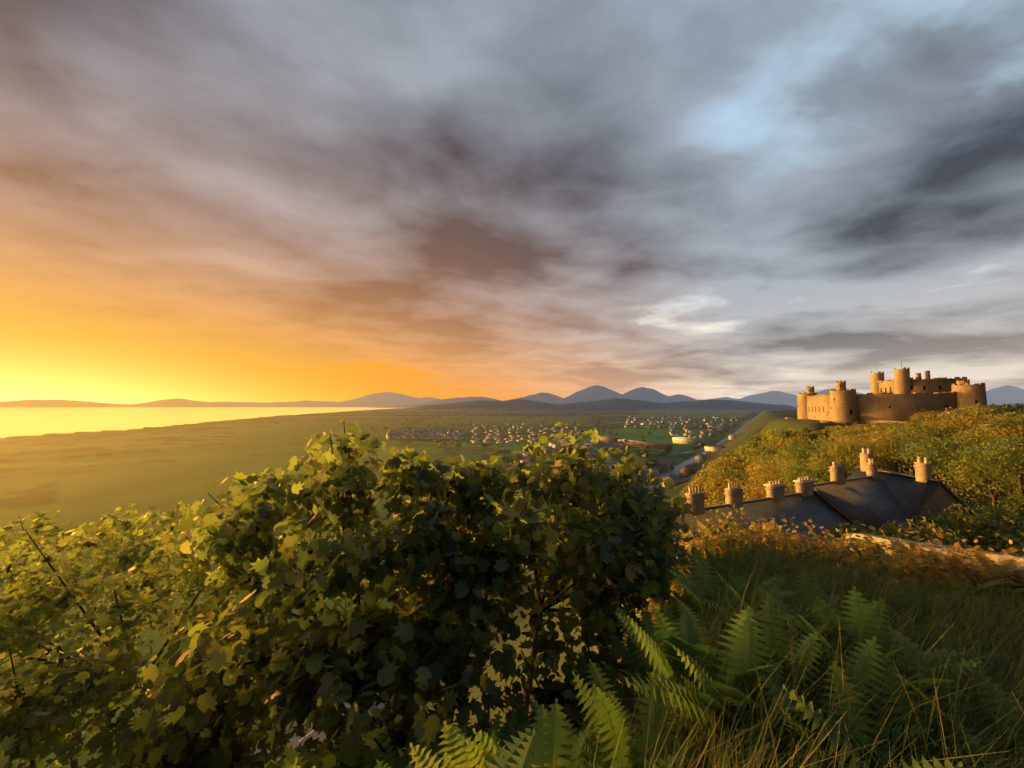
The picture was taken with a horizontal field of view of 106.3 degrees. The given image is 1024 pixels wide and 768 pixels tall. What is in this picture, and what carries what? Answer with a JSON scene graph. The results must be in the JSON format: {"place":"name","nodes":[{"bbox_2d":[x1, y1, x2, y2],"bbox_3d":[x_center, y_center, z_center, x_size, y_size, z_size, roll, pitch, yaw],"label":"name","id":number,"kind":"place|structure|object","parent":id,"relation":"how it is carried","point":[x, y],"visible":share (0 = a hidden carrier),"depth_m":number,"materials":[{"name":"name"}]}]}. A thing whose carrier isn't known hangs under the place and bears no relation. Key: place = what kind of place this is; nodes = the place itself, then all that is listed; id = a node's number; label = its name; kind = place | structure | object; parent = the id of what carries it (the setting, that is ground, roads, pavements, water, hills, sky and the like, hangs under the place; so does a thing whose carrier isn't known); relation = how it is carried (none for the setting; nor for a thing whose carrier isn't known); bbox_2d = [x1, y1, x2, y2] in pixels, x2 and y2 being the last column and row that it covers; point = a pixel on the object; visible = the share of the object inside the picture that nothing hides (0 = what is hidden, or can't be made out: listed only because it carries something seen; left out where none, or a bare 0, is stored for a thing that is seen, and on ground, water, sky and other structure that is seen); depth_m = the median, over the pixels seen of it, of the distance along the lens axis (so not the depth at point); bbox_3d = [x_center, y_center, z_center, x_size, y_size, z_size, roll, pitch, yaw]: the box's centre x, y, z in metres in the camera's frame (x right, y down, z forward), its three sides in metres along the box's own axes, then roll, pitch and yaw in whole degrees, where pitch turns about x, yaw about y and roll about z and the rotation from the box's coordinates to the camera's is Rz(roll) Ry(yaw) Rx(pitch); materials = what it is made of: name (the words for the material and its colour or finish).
{"place":"outdoors","nodes":[
{"label":"outdoors","id":0,"kind":"place"},
{"bbox_2d":[0,407,393,437],"bbox_3d":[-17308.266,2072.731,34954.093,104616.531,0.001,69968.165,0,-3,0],"label":"sea","id":1,"kind":"structure","parent":0,"point":[23,421],"depth_m":2428.08,"materials":[{"name":"yellow liquid"}]},
{"bbox_2d":[250,411,766,766],"bbox_3d":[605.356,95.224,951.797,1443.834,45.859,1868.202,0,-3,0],"label":"town road","id":2,"kind":"structure","parent":0,"point":[295,741],"depth_m":83.67,"materials":[{"name":"grey asphalt"}]},
{"bbox_2d":[0,385,1023,767],"bbox_3d":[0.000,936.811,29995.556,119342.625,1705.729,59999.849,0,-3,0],"label":"ground","id":3,"kind":"structure","parent":0,"point":[74,479],"depth_m":531.51,"materials":[{"name":"green plant"}]},
{"bbox_2d":[0,419,700,767],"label":"bushes","id":4,"kind":"object","parent":3,"relation":"on","point":[602,547],"visible":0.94,"depth_m":3.99,"materials":[{"name":"green plant"}]},
{"bbox_2d":[344,409,762,483],"bbox_3d":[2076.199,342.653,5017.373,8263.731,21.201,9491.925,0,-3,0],"label":"plain trees","id":5,"kind":"object","parent":3,"relation":"on","point":[643,451],"visible":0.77,"depth_m":730.63,"materials":[{"name":"green plant"}]},
{"bbox_2d":[386,416,737,486],"bbox_3d":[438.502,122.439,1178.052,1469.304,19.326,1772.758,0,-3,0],"label":"town","id":6,"kind":"object","parent":3,"relation":"on","point":[665,465],"visible":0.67,"depth_m":659.23},
{"bbox_2d":[264,518,1023,767],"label":"grass and ferns","id":7,"kind":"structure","parent":3,"relation":"on","point":[920,711],"depth_m":2.07,"materials":[{"name":"green plant"}]},
{"bbox_2d":[622,448,978,638],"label":"terrace houses","id":8,"kind":"structure","parent":3,"relation":"on","point":[867,492],"depth_m":34.30,"materials":[{"name":"stone"}]},
{"bbox_2d":[595,503,1023,660],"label":"mound bramble shrubs","id":9,"kind":"object","parent":3,"relation":"on","point":[726,537],"visible":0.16,"depth_m":5.41,"materials":[{"name":"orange plant"}]},
{"bbox_2d":[672,403,1023,550],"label":"slope trees","id":10,"kind":"object","parent":3,"relation":"on","point":[982,438],"visible":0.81,"depth_m":71.76,"materials":[{"name":"green plant"}]},
{"bbox_2d":[785,364,986,423],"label":"castle","id":11,"kind":"structure","parent":3,"relation":"on","point":[902,396],"depth_m":196.14,"materials":[{"name":"stone"}]},
{"bbox_2d":[807,494,1023,555],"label":"garden shrubs","id":12,"kind":"object","parent":3,"relation":"on","point":[998,527],"visible":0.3,"depth_m":28.09,"materials":[{"name":"green plant"}]},
{"bbox_2d":[846,533,1023,583],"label":"rock slab","id":13,"kind":"object","parent":3,"relation":"on","point":[998,558],"visible":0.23,"depth_m":5.20,"materials":[{"name":"grey stone"}]},
{"bbox_2d":[0,0,1023,403],"label":"sky","id":14,"kind":"structure","parent":0,"point":[265,201],"materials":[{"name":"grey"}]}
]}

